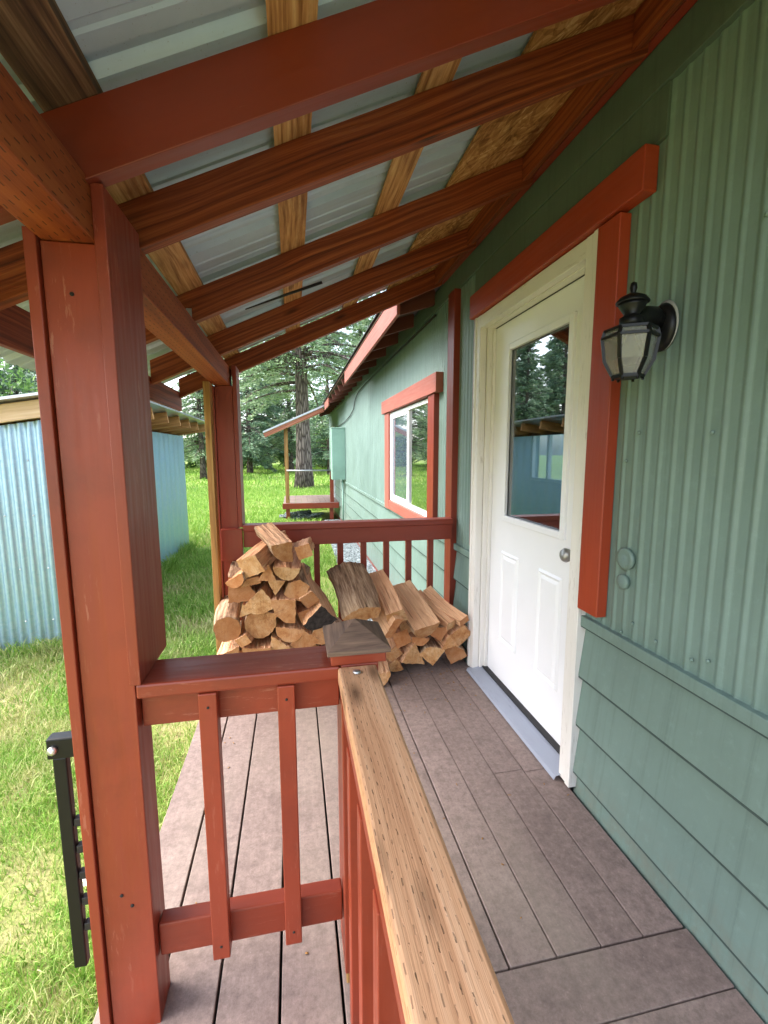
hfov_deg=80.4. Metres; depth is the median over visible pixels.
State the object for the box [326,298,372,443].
fir tree
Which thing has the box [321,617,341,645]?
firewood log
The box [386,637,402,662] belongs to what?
firewood log
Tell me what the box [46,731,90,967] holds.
metal bracket
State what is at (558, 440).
sky
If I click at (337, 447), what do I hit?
utility box
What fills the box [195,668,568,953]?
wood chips
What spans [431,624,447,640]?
firewood log
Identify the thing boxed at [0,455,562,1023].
ground
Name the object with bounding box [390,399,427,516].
window
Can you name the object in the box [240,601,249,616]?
firewood log
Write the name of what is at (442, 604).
firewood log
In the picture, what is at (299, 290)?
hanging rod
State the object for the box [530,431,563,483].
back window
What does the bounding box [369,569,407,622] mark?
firewood log
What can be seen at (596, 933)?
porch deck
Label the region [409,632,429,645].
firewood log
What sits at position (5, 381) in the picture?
fir tree
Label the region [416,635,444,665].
firewood log
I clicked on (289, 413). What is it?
fir tree
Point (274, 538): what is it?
firewood log
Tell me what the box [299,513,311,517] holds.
stone block
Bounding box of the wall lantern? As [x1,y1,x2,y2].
[600,281,678,382]
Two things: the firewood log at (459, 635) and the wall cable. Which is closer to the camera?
the firewood log at (459, 635)
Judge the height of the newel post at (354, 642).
1.151 m
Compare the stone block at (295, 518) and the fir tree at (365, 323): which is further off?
the fir tree at (365, 323)
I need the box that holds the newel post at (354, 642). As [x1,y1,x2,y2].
[323,619,390,1021]
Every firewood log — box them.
[213,595,241,641]
[217,620,241,654]
[225,570,246,587]
[228,561,255,602]
[235,615,253,647]
[236,530,288,577]
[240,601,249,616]
[241,572,261,587]
[242,633,270,651]
[244,581,273,614]
[244,610,275,638]
[254,522,292,561]
[258,561,276,581]
[266,609,276,622]
[268,576,285,594]
[270,627,292,649]
[271,582,296,622]
[273,543,300,580]
[276,613,302,641]
[283,563,309,600]
[289,623,319,647]
[294,537,314,559]
[296,605,309,622]
[297,580,337,629]
[299,562,319,607]
[312,628,324,644]
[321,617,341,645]
[326,561,380,620]
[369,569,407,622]
[371,590,402,637]
[378,659,390,685]
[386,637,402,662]
[386,658,402,671]
[392,628,411,648]
[393,580,439,637]
[398,621,411,632]
[398,642,424,663]
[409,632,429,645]
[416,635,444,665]
[419,590,455,630]
[423,585,468,626]
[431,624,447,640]
[433,633,457,649]
[445,644,466,663]
[447,624,470,646]
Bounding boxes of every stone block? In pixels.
[284,512,296,515]
[290,515,303,519]
[296,510,311,515]
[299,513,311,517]
[307,515,320,518]
[311,512,323,515]
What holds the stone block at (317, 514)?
on the stone block at (312, 517)
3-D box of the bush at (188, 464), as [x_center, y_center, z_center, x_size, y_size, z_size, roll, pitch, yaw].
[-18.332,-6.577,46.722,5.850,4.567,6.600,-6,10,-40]
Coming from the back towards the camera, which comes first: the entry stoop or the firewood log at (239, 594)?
the entry stoop
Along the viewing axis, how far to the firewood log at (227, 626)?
2.41 m
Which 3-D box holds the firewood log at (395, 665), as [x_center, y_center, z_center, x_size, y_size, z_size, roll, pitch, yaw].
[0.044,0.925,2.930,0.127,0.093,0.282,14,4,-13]
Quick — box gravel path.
[324,519,375,620]
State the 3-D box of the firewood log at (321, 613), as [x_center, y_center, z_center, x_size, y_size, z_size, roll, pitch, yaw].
[-0.427,0.496,2.668,0.215,0.145,0.451,-6,23,-24]
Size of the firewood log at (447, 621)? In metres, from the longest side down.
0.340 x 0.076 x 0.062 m
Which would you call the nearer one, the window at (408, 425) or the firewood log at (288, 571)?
the firewood log at (288, 571)
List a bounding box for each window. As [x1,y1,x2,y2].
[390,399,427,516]
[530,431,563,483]
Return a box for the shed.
[0,392,204,651]
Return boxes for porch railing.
[136,646,342,959]
[220,517,452,645]
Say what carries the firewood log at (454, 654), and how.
on the porch deck
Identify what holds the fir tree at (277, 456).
on the ground at (556, 473)
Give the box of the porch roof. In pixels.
[0,0,697,410]
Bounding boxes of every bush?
[0,358,37,396]
[183,433,206,468]
[193,426,275,468]
[259,431,295,466]
[293,420,326,467]
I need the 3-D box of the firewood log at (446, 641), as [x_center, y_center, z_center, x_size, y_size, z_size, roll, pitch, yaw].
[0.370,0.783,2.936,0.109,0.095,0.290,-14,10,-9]
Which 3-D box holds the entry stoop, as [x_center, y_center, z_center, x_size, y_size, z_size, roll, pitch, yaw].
[-2.130,-1.307,11.767,1.748,2.950,2.350,-2,8,-11]
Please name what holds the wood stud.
on the porch deck
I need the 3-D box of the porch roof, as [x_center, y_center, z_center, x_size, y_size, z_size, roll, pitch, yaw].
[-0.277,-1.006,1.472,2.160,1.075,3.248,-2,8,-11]
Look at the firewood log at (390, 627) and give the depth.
2.65 m
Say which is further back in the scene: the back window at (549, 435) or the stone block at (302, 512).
the stone block at (302, 512)
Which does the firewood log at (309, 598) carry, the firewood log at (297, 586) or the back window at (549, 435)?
the firewood log at (297, 586)
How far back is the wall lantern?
1.25 m
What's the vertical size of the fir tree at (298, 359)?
14.972 m
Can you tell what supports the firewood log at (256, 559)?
on the firewood log at (268, 574)
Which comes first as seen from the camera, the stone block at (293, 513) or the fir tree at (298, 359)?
the stone block at (293, 513)
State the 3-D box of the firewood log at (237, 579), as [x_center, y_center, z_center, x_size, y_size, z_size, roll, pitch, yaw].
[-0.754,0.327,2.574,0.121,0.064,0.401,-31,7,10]
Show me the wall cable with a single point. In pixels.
(420, 329)
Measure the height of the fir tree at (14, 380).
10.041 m
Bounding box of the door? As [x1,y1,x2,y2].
[467,228,598,787]
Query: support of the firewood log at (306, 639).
on the firewood log
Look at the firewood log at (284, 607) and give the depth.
2.44 m
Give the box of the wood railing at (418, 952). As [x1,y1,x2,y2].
[338,665,514,1023]
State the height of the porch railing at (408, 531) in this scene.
0.856 m
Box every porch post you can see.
[22,183,169,1023]
[212,365,244,619]
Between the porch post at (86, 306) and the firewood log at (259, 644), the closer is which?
the porch post at (86, 306)
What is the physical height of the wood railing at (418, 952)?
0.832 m
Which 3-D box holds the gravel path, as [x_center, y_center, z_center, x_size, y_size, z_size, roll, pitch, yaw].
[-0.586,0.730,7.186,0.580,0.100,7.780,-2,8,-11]
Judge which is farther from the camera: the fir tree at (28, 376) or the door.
the fir tree at (28, 376)
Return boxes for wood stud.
[203,381,222,652]
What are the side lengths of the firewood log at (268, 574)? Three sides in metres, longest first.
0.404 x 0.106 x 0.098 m
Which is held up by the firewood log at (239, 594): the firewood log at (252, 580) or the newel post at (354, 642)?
the firewood log at (252, 580)
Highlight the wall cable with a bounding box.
[339,314,435,425]
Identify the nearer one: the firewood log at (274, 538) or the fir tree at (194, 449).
the firewood log at (274, 538)
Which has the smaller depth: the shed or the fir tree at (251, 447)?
the shed
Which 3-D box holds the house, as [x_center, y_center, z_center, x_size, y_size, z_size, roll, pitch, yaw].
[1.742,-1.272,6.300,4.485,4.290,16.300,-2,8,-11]
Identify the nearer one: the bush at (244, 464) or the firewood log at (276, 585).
the firewood log at (276, 585)
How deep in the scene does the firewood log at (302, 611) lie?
2.50 m
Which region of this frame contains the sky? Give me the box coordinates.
[1,290,563,455]
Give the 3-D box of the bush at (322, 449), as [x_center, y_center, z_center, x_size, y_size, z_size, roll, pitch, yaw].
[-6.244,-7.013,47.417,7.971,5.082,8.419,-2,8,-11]
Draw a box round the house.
[319,0,767,1023]
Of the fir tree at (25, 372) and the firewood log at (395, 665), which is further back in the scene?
the fir tree at (25, 372)
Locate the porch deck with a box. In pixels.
[93,652,764,1023]
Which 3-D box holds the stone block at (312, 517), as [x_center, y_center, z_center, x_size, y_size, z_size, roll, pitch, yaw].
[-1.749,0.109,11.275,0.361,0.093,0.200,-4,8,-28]
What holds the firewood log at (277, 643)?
on the firewood log
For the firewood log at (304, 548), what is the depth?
2.43 m
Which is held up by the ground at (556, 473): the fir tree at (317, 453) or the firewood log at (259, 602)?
the fir tree at (317, 453)
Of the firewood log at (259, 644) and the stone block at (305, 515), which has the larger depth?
the stone block at (305, 515)
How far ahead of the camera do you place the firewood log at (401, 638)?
2.77 m
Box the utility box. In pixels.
[330,427,345,519]
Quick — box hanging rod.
[245,281,322,309]
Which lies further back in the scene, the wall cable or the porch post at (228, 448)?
the wall cable
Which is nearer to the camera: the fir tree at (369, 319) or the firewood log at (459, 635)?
the firewood log at (459, 635)
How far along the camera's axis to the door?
2.25 m
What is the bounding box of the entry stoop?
[263,404,338,520]
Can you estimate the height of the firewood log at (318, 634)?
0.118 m
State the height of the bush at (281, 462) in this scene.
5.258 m
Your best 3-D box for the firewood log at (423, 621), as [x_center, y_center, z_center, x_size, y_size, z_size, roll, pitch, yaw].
[0.172,0.611,2.868,0.189,0.106,0.402,-11,35,-22]
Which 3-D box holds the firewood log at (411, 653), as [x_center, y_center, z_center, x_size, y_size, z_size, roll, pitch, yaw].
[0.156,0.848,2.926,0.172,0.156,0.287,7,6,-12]
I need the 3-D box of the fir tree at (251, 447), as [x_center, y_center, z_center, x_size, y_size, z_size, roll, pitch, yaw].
[-10.433,-9.290,34.552,6.116,13.296,6.892,3,8,21]
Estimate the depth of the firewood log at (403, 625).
2.76 m
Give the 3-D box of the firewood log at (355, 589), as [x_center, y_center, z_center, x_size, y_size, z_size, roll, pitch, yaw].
[-0.178,0.472,2.724,0.253,0.135,0.400,-13,37,-13]
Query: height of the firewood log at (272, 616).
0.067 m
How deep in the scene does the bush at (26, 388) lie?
8.69 m
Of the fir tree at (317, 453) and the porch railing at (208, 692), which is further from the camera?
the fir tree at (317, 453)
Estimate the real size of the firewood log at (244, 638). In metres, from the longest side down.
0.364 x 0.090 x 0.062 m
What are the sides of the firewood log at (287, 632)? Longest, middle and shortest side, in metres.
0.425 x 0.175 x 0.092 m
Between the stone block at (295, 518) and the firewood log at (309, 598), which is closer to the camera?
the firewood log at (309, 598)
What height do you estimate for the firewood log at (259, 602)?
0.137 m
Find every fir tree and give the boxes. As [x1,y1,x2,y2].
[0,364,32,395]
[0,369,25,393]
[7,369,36,393]
[23,372,37,389]
[172,372,242,478]
[186,308,374,488]
[205,341,290,473]
[240,365,295,470]
[251,346,319,469]
[293,320,346,475]
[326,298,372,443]
[357,290,384,339]
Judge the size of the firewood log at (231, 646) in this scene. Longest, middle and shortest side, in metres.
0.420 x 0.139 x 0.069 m
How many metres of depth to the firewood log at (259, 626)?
2.46 m
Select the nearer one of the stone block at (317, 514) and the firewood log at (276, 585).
the firewood log at (276, 585)
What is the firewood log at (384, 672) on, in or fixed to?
on the porch deck

